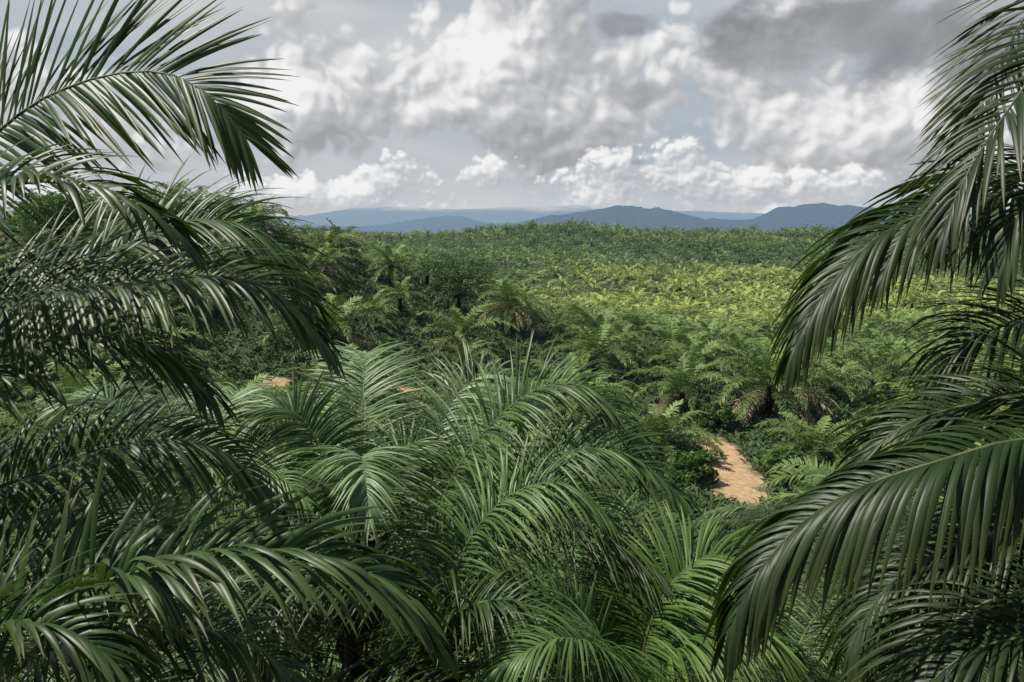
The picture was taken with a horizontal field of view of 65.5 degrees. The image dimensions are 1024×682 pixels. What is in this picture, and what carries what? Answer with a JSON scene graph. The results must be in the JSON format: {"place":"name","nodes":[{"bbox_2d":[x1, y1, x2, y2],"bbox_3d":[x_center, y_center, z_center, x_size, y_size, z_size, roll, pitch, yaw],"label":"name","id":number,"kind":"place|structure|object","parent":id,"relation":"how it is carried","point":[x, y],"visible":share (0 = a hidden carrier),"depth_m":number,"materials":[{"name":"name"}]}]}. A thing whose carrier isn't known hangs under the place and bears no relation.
{"place":"outdoors","nodes":[
{"label":"outdoors","id":0,"kind":"place"},
{"bbox_2d":[6,215,527,235],"bbox_3d":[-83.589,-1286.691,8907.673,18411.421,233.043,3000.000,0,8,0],"label":"hills","id":1,"kind":"structure","parent":0,"point":[445,223],"depth_m":8306.74,"materials":[{"name":"blue"}]},
{"bbox_2d":[0,205,1008,226],"bbox_3d":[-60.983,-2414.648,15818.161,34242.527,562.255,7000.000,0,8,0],"label":"mountains","id":2,"kind":"structure","parent":0,"point":[364,216],"depth_m":14708.62,"materials":[{"name":"blue"}]},
{"bbox_2d":[0,216,1023,681],"bbox_3d":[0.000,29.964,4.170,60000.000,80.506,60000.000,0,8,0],"label":"ground","id":3,"kind":"structure","parent":0,"point":[742,482],"depth_m":105.64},
{"bbox_2d":[0,210,52,247],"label":"oil palm","id":4,"kind":"object","parent":3,"relation":"on","point":[9,222],"visible":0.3,"depth_m":120.39,"materials":[{"name":"green plant"}]},
{"bbox_2d":[0,221,77,264],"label":"oil palm","id":5,"kind":"object","parent":3,"relation":"on","point":[25,238],"visible":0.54,"depth_m":108.35,"materials":[{"name":"green plant"}]},
{"bbox_2d":[12,191,96,261],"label":"broadleaf tree","id":6,"kind":"object","parent":3,"relation":"on","point":[56,204],"visible":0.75,"depth_m":107.07,"materials":[{"name":"green plant"}]},
{"bbox_2d":[0,391,135,486],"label":"oil palm","id":7,"kind":"object","parent":3,"relation":"on","point":[8,421],"visible":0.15,"depth_m":60.82,"materials":[{"name":"green plant"}]},
{"bbox_2d":[0,355,174,442],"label":"oil palm","id":8,"kind":"object","parent":3,"relation":"on","point":[69,380],"visible":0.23,"depth_m":71.51,"materials":[{"name":"green plant"}]},
{"bbox_2d":[58,189,124,223],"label":"oil palm","id":9,"kind":"object","parent":3,"relation":"on","point":[94,198],"visible":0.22,"depth_m":126.45,"materials":[{"name":"green plant"}]},
{"bbox_2d":[72,219,159,261],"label":"oil palm","id":10,"kind":"object","parent":3,"relation":"on","point":[112,235],"visible":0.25,"depth_m":108.45,"materials":[{"name":"green plant"}]},
{"bbox_2d":[45,307,215,398],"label":"oil palm","id":11,"kind":"object","parent":3,"relation":"on","point":[130,367],"visible":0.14,"depth_m":81.04,"materials":[{"name":"green plant"}]},
{"bbox_2d":[0,398,264,619],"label":"oil palm","id":12,"kind":"object","parent":3,"relation":"on","point":[19,407],"visible":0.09,"depth_m":28.73,"materials":[{"name":"green plant"}]},
{"bbox_2d":[0,458,304,681],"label":"oil palm","id":13,"kind":"object","parent":3,"relation":"on","point":[61,670],"visible":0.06,"depth_m":16.09,"materials":[{"name":"green plant"}]},
{"bbox_2d":[137,197,192,246],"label":"broadleaf tree","id":14,"kind":"object","parent":3,"relation":"on","point":[175,204],"visible":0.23,"depth_m":115.98,"materials":[{"name":"green plant"}]},
{"bbox_2d":[123,297,210,346],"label":"oil palm","id":15,"kind":"object","parent":3,"relation":"on","point":[173,309],"visible":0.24,"depth_m":92.02,"materials":[{"name":"green plant"}]},
{"bbox_2d":[0,0,346,572],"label":"oil palm","id":16,"kind":"object","parent":3,"relation":"on","point":[235,129],"visible":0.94,"depth_m":5.87,"materials":[{"name":"green plant"}]},
{"bbox_2d":[145,178,220,227],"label":"oil palm","id":17,"kind":"object","parent":3,"relation":"on","point":[179,184],"visible":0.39,"depth_m":128.71,"materials":[{"name":"green plant"}]},
{"bbox_2d":[141,268,241,326],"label":"oil palm","id":18,"kind":"object","parent":3,"relation":"on","point":[174,297],"visible":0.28,"depth_m":98.92,"materials":[{"name":"green plant"}]},
{"bbox_2d":[178,244,249,284],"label":"oil palm","id":19,"kind":"object","parent":3,"relation":"on","point":[216,254],"visible":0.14,"depth_m":108.92,"materials":[{"name":"green plant"}]},
{"bbox_2d":[38,451,406,681],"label":"oil palm","id":20,"kind":"object","parent":3,"relation":"on","point":[265,677],"visible":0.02,"depth_m":23.88,"materials":[{"name":"green plant"}]},
{"bbox_2d":[0,449,458,681],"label":"oil palm","id":21,"kind":"object","parent":3,"relation":"on","point":[124,574],"visible":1,"depth_m":4.96,"materials":[{"name":"green plant"}]},
{"bbox_2d":[199,216,265,255],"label":"oil palm","id":22,"kind":"object","parent":3,"relation":"on","point":[222,238],"visible":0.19,"depth_m":120.60,"materials":[{"name":"green plant"}]},
{"bbox_2d":[162,368,309,467],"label":"oil palm","id":23,"kind":"object","parent":3,"relation":"on","point":[261,378],"visible":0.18,"depth_m":69.90,"materials":[{"name":"green plant"}]},
{"bbox_2d":[209,206,279,244],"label":"oil palm","id":24,"kind":"object","parent":3,"relation":"on","point":[246,217],"visible":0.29,"depth_m":128.21,"materials":[{"name":"green plant"}]},
{"bbox_2d":[221,199,289,236],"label":"oil palm","id":25,"kind":"object","parent":3,"relation":"on","point":[259,207],"visible":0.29,"depth_m":138.61,"materials":[{"name":"green plant"}]},
{"bbox_2d":[142,494,406,681],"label":"oil palm","id":26,"kind":"object","parent":3,"relation":"on","point":[336,669],"depth_m":30.09,"materials":[{"name":"green plant"}]},
{"bbox_2d":[2,368,575,681],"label":"oil palm","id":27,"kind":"object","parent":3,"relation":"on","point":[244,395],"visible":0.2,"depth_m":11.60,"materials":[{"name":"green plant"}]},
{"bbox_2d":[255,262,336,313],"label":"oil palm","id":28,"kind":"object","parent":3,"relation":"on","point":[262,296],"visible":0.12,"depth_m":109.78,"materials":[{"name":"green plant"}]},
{"bbox_2d":[264,243,351,292],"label":"oil palm","id":29,"kind":"object","parent":3,"relation":"on","point":[312,260],"visible":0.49,"depth_m":119.75,"materials":[{"name":"green plant"}]},
{"bbox_2d":[235,350,410,454],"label":"oil palm","id":30,"kind":"object","parent":3,"relation":"on","point":[310,389],"visible":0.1,"depth_m":72.19,"materials":[{"name":"green plant"}]},
{"bbox_2d":[231,387,419,480],"bbox_3d":[-14.252,8.773,62.947,16.357,9.396,14.196,0,8,0],"label":"oil palm","id":31,"kind":"object","parent":3,"relation":"on","point":[320,415],"visible":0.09,"depth_m":62.45,"materials":[{"name":"green plant"}]},
{"bbox_2d":[295,226,359,268],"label":"oil palm","id":32,"kind":"object","parent":3,"relation":"on","point":[330,240],"visible":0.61,"depth_m":139.46,"materials":[{"name":"green plant"}]},
{"bbox_2d":[299,242,363,282],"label":"oil palm","id":33,"kind":"object","parent":3,"relation":"on","point":[327,247],"visible":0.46,"depth_m":129.83,"materials":[{"name":"green plant"}]},
{"bbox_2d":[257,293,407,367],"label":"oil palm","id":34,"kind":"object","parent":3,"relation":"on","point":[342,322],"visible":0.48,"depth_m":95.46,"materials":[{"name":"green plant"}]},
{"bbox_2d":[0,462,670,681],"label":"oil palm","id":35,"kind":"object","parent":3,"relation":"on","point":[307,652],"visible":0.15,"depth_m":10.28,"materials":[{"name":"green plant"}]},
{"bbox_2d":[307,218,367,256],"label":"oil palm","id":36,"kind":"object","parent":3,"relation":"on","point":[345,239],"visible":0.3,"depth_m":158.51,"materials":[{"name":"green plant"}]},
{"bbox_2d":[317,226,366,257],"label":"oil palm","id":37,"kind":"object","parent":3,"relation":"on","point":[342,239],"visible":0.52,"depth_m":147.79,"materials":[{"name":"green plant"}]},
{"bbox_2d":[271,342,432,432],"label":"oil palm","id":38,"kind":"object","parent":3,"relation":"on","point":[353,345],"visible":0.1,"depth_m":80.71,"materials":[{"name":"green plant"}]},
{"bbox_2d":[0,340,744,681],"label":"oil palm","id":39,"kind":"object","parent":3,"relation":"on","point":[362,474],"visible":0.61,"depth_m":11.35,"materials":[{"name":"green plant"}]},
{"bbox_2d":[339,289,407,331],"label":"oil palm","id":40,"kind":"object","parent":3,"relation":"on","point":[373,300],"visible":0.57,"depth_m":109.95,"materials":[{"name":"green plant"}]},
{"bbox_2d":[358,244,425,288],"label":"oil palm","id":41,"kind":"object","parent":3,"relation":"on","point":[392,258],"visible":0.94,"depth_m":141.96,"materials":[{"name":"green plant"}]},
{"bbox_2d":[372,275,430,318],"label":"oil palm","id":42,"kind":"object","parent":3,"relation":"on","point":[400,288],"visible":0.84,"depth_m":120.90,"materials":[{"name":"green plant"}]},
{"bbox_2d":[403,254,452,284],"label":"oil palm","id":43,"kind":"object","parent":3,"relation":"on","point":[427,258],"visible":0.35,"depth_m":156.34,"materials":[{"name":"green plant"}]},
{"bbox_2d":[424,277,494,312],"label":"oil palm","id":44,"kind":"object","parent":3,"relation":"on","point":[476,298],"visible":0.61,"depth_m":139.06,"materials":[{"name":"green plant"}]},
{"bbox_2d":[409,258,514,308],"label":"broadleaf tree","id":45,"kind":"object","parent":3,"relation":"on","point":[457,270],"visible":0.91,"depth_m":137.15,"materials":[{"name":"green plant"}]},
{"bbox_2d":[414,331,509,381],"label":"oil palm","id":46,"kind":"object","parent":3,"relation":"on","point":[457,343],"visible":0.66,"depth_m":99.79,"materials":[{"name":"green plant"}]},
{"bbox_2d":[412,303,519,362],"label":"oil palm","id":47,"kind":"object","parent":3,"relation":"on","point":[464,325],"visible":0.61,"depth_m":111.24,"materials":[{"name":"green plant"}]},
{"bbox_2d":[396,368,536,440],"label":"oil palm","id":48,"kind":"object","parent":3,"relation":"on","point":[470,389],"visible":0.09,"depth_m":80.06,"materials":[{"name":"green plant"}]},
{"bbox_2d":[74,497,883,681],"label":"oil palm","id":49,"kind":"object","parent":3,"relation":"on","point":[616,645],"visible":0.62,"depth_m":9.25,"materials":[{"name":"green plant"}]},
{"bbox_2d":[405,389,560,467],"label":"oil palm","id":50,"kind":"object","parent":3,"relation":"on","point":[445,408],"visible":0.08,"depth_m":71.78,"materials":[{"name":"green plant"}]},
{"bbox_2d":[398,411,618,537],"bbox_3d":[-0.747,10.572,52.224,16.495,10.591,16.308,0,8,0],"label":"oil palm","id":51,"kind":"object","parent":3,"relation":"on","point":[510,459],"visible":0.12,"depth_m":53.04,"materials":[{"name":"green plant"}]},
{"bbox_2d":[464,288,555,327],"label":"oil palm","id":52,"kind":"object","parent":3,"relation":"on","point":[501,301],"visible":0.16,"depth_m":139.55,"materials":[{"name":"green plant"}]},
{"bbox_2d":[0,211,1023,681],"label":"undergrowth","id":53,"kind":"object","parent":3,"relation":"on","point":[704,503],"visible":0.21,"depth_m":95.55,"materials":[{"name":"green plant"}]},
{"bbox_2d":[465,280,558,339],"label":"oil palm","id":54,"kind":"object","parent":3,"relation":"on","point":[513,296],"visible":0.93,"depth_m":127.53,"materials":[{"name":"green plant"}]},
{"bbox_2d":[411,466,623,589],"bbox_3d":[-0.658,11.151,42.415,12.551,8.478,11.976,6,10,37],"label":"oil palm","id":55,"kind":"object","parent":3,"relation":"on","point":[528,523],"visible":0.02,"depth_m":42.60,"materials":[{"name":"green plant"}]},
{"bbox_2d":[289,543,766,681],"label":"oil palm","id":56,"kind":"object","parent":3,"relation":"on","point":[472,672],"visible":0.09,"depth_m":9.89,"materials":[{"name":"green plant"}]},
{"bbox_2d":[231,329,840,681],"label":"oil palm","id":57,"kind":"object","parent":3,"relation":"on","point":[473,463],"visible":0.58,"depth_m":10.41,"materials":[{"name":"green plant"}]},
{"bbox_2d":[508,351,632,427],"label":"oil palm","id":58,"kind":"object","parent":3,"relation":"on","point":[552,369],"visible":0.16,"depth_m":91.62,"materials":[{"name":"green plant"}]},
{"bbox_2d":[543,298,606,324],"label":"oil palm","id":59,"kind":"object","parent":3,"relation":"on","point":[570,305],"visible":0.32,"depth_m":160.23,"materials":[{"name":"green plant"}]},
{"bbox_2d":[547,303,625,337],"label":"oil palm","id":60,"kind":"object","parent":3,"relation":"on","point":[595,306],"visible":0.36,"depth_m":141.10,"materials":[{"name":"green plant"}]},
{"bbox_2d":[527,366,658,444],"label":"oil palm","id":61,"kind":"object","parent":3,"relation":"on","point":[584,419],"visible":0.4,"depth_m":83.29,"materials":[{"name":"green plant"}]},
{"bbox_2d":[536,321,661,392],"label":"oil palm","id":62,"kind":"object","parent":3,"relation":"on","point":[592,341],"visible":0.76,"depth_m":111.03,"materials":[{"name":"green plant"}]},
{"bbox_2d":[551,309,650,352],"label":"oil palm","id":63,"kind":"object","parent":3,"relation":"on","point":[599,320],"visible":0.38,"depth_m":132.72,"materials":[{"name":"green plant"}]},
{"bbox_2d":[582,323,651,364],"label":"oil palm","id":64,"kind":"object","parent":3,"relation":"on","point":[624,329],"visible":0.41,"depth_m":122.58,"materials":[{"name":"green plant"}]},
{"bbox_2d":[401,520,847,681],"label":"oil palm","id":65,"kind":"object","parent":3,"relation":"on","point":[816,651],"visible":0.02,"depth_m":17.95,"materials":[{"name":"green plant"}]},
{"bbox_2d":[610,305,685,342],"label":"oil palm","id":66,"kind":"object","parent":3,"relation":"on","point":[638,320],"visible":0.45,"depth_m":150.19,"materials":[{"name":"green plant"}]},
{"bbox_2d":[629,346,671,374],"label":"shrub","id":67,"kind":"object","parent":3,"relation":"on","point":[652,352],"visible":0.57,"depth_m":115.53,"materials":[{"name":"green plant"}]},
{"bbox_2d":[602,399,726,469],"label":"oil palm","id":68,"kind":"object","parent":3,"relation":"on","point":[663,423],"visible":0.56,"depth_m":75.53,"materials":[{"name":"green plant"}]},
{"bbox_2d":[631,318,719,360],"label":"oil palm","id":69,"kind":"object","parent":3,"relation":"on","point":[663,333],"visible":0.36,"depth_m":130.37,"materials":[{"name":"green plant"}]},
{"bbox_2d":[650,310,703,344],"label":"oil palm","id":70,"kind":"object","parent":3,"relation":"on","point":[678,322],"visible":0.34,"depth_m":161.90,"materials":[{"name":"green plant"}]},
{"bbox_2d":[620,356,740,414],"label":"oil palm","id":71,"kind":"object","parent":3,"relation":"on","point":[682,380],"visible":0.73,"depth_m":95.88,"materials":[{"name":"green plant"}]},
{"bbox_2d":[632,340,747,393],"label":"oil palm","id":72,"kind":"object","parent":3,"relation":"on","point":[697,353],"visible":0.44,"depth_m":111.75,"materials":[{"name":"green plant"}]},
{"bbox_2d":[669,449,718,484],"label":"shrub","id":73,"kind":"object","parent":3,"relation":"on","point":[692,465],"visible":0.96,"depth_m":66.48,"materials":[{"name":"green plant"}]},
{"bbox_2d":[657,331,745,377],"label":"oil palm","id":74,"kind":"object","parent":3,"relation":"on","point":[689,340],"visible":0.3,"depth_m":120.50,"materials":[{"name":"green plant"}]},
{"bbox_2d":[676,317,754,356],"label":"oil palm","id":75,"kind":"object","parent":3,"relation":"on","point":[708,329],"visible":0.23,"depth_m":142.16,"materials":[{"name":"green plant"}]},
{"bbox_2d":[698,402,739,429],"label":"shrub","id":76,"kind":"object","parent":3,"relation":"on","point":[724,416],"visible":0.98,"depth_m":87.02,"materials":[{"name":"green plant"}]},
{"bbox_2d":[703,332,777,368],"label":"oil palm","id":77,"kind":"object","parent":3,"relation":"on","point":[740,344],"visible":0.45,"depth_m":131.03,"materials":[{"name":"green plant"}]},
{"bbox_2d":[468,564,1021,681],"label":"oil palm","id":78,"kind":"object","parent":3,"relation":"on","point":[823,633],"visible":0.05,"depth_m":12.27,"materials":[{"name":"green plant"}]},
{"bbox_2d":[738,310,788,336],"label":"oil palm","id":79,"kind":"object","parent":3,"relation":"on","point":[769,323],"visible":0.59,"depth_m":201.94,"materials":[{"name":"green plant"}]},
{"bbox_2d":[693,337,848,430],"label":"oil palm","id":80,"kind":"object","parent":3,"relation":"on","point":[764,370],"visible":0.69,"depth_m":92.23,"materials":[{"name":"green plant"}]},
{"bbox_2d":[759,446,807,486],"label":"shrub","id":81,"kind":"object","parent":3,"relation":"on","point":[777,456],"visible":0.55,"depth_m":68.55,"materials":[{"name":"green plant"}]},
{"bbox_2d":[746,337,851,397],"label":"oil palm","id":82,"kind":"object","parent":3,"relation":"on","point":[819,380],"visible":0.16,"depth_m":108.51,"materials":[{"name":"green plant"}]},
{"bbox_2d":[753,411,871,472],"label":"oil palm","id":83,"kind":"object","parent":3,"relation":"on","point":[807,436],"visible":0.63,"depth_m":76.76,"materials":[{"name":"green plant"}]},
{"bbox_2d":[633,500,1021,681],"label":"oil palm","id":84,"kind":"object","parent":3,"relation":"on","point":[745,517],"visible":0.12,"depth_m":15.75,"materials":[{"name":"green plant"}]},
{"bbox_2d":[785,357,888,407],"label":"oil palm","id":85,"kind":"object","parent":3,"relation":"on","point":[838,374],"visible":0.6,"depth_m":101.89,"materials":[{"name":"green plant"}]},
{"bbox_2d":[809,341,867,375],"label":"oil palm","id":86,"kind":"object","parent":3,"relation":"on","point":[828,347],"visible":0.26,"depth_m":121.85,"materials":[{"name":"green plant"}]},
{"bbox_2d":[693,466,1018,677],"bbox_3d":[12.249,9.061,27.446,11.352,9.246,11.849,0,8,0],"label":"oil palm","id":87,"kind":"object","parent":3,"relation":"on","point":[750,506],"visible":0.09,"depth_m":29.09,"materials":[{"name":"green plant"}]},
{"bbox_2d":[836,322,888,353],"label":"oil palm","id":88,"kind":"object","parent":3,"relation":"on","point":[863,333],"visible":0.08,"depth_m":160.69,"materials":[{"name":"green plant"}]},
{"bbox_2d":[702,314,1023,681],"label":"oil palm","id":89,"kind":"object","parent":3,"relation":"on","point":[875,635],"visible":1,"depth_m":4.92,"materials":[{"name":"green plant"}]},
{"bbox_2d":[755,436,977,555],"bbox_3d":[24.125,11.329,53.347,15.639,10.949,16.326,5,9,31],"label":"oil palm","id":90,"kind":"object","parent":3,"relation":"on","point":[806,467],"visible":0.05,"depth_m":53.15,"materials":[{"name":"green plant"}]},
{"bbox_2d":[819,337,928,397],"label":"oil palm","id":91,"kind":"object","parent":3,"relation":"on","point":[877,360],"visible":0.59,"depth_m":110.79,"materials":[{"name":"green plant"}]},
{"bbox_2d":[854,334,916,374],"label":"oil palm","id":92,"kind":"object","parent":3,"relation":"on","point":[890,337],"visible":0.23,"depth_m":132.86,"materials":[{"name":"green plant"}]},
{"bbox_2d":[755,466,1018,645],"bbox_3d":[21.153,11.936,41.603,15.826,10.171,15.718,0,8,0],"label":"oil palm","id":93,"kind":"object","parent":3,"relation":"on","point":[782,495],"visible":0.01,"depth_m":44.61,"materials":[{"name":"green plant"}]},
{"bbox_2d":[853,328,920,360],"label":"oil palm","id":94,"kind":"object","parent":3,"relation":"on","point":[895,333],"visible":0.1,"depth_m":152.28,"materials":[{"name":"green plant"}]},
{"bbox_2d":[857,303,923,336],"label":"oil palm","id":95,"kind":"object","parent":3,"relation":"on","point":[887,316],"visible":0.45,"depth_m":192.03,"materials":[{"name":"green plant"}]},
{"bbox_2d":[767,0,1023,419],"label":"oil palm","id":96,"kind":"object","parent":3,"relation":"on","point":[944,225],"visible":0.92,"depth_m":5.42,"materials":[{"name":"green plant"}]},
{"bbox_2d":[776,443,1023,681],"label":"oil palm","id":97,"kind":"object","parent":3,"relation":"on","point":[935,534],"visible":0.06,"depth_m":20.03,"materials":[{"name":"green plant"}]},
{"bbox_2d":[856,338,950,382],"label":"oil palm","id":98,"kind":"object","parent":3,"relation":"on","point":[909,364],"visible":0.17,"depth_m":122.08,"materials":[{"name":"green plant"}]},
{"bbox_2d":[882,314,940,340],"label":"oil palm","id":99,"kind":"object","parent":3,"relation":"on","point":[908,319],"visible":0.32,"depth_m":182.06,"materials":[{"name":"green plant"}]},
{"bbox_2d":[899,323,960,343],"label":"oil palm","id":100,"kind":"object","parent":3,"relation":"on","point":[928,329],"visible":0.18,"depth_m":160.19,"materials":[{"name":"green plant"}]},
{"bbox_2d":[846,382,1016,442],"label":"oil palm","id":101,"kind":"object","parent":3,"relation":"on","point":[901,387],"visible":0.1,"depth_m":83.06,"materials":[{"name":"green plant"}]},
{"bbox_2d":[969,351,1023,409],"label":"oil palm","id":102,"kind":"object","parent":3,"relation":"on","point":[1011,382],"visible":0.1,"depth_m":103.29,"materials":[{"name":"green plant"}]},
{"bbox_2d":[0,0,1023,215],"label":"sky","id":103,"kind":"structure","parent":0,"point":[743,106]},
{"bbox_2d":[508,203,990,232],"bbox_3d":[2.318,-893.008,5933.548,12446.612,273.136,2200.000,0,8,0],"label":"forested hills","id":104,"kind":"structure","parent":0,"point":[825,215],"depth_m":5522.92,"materials":[{"name":"blue"}]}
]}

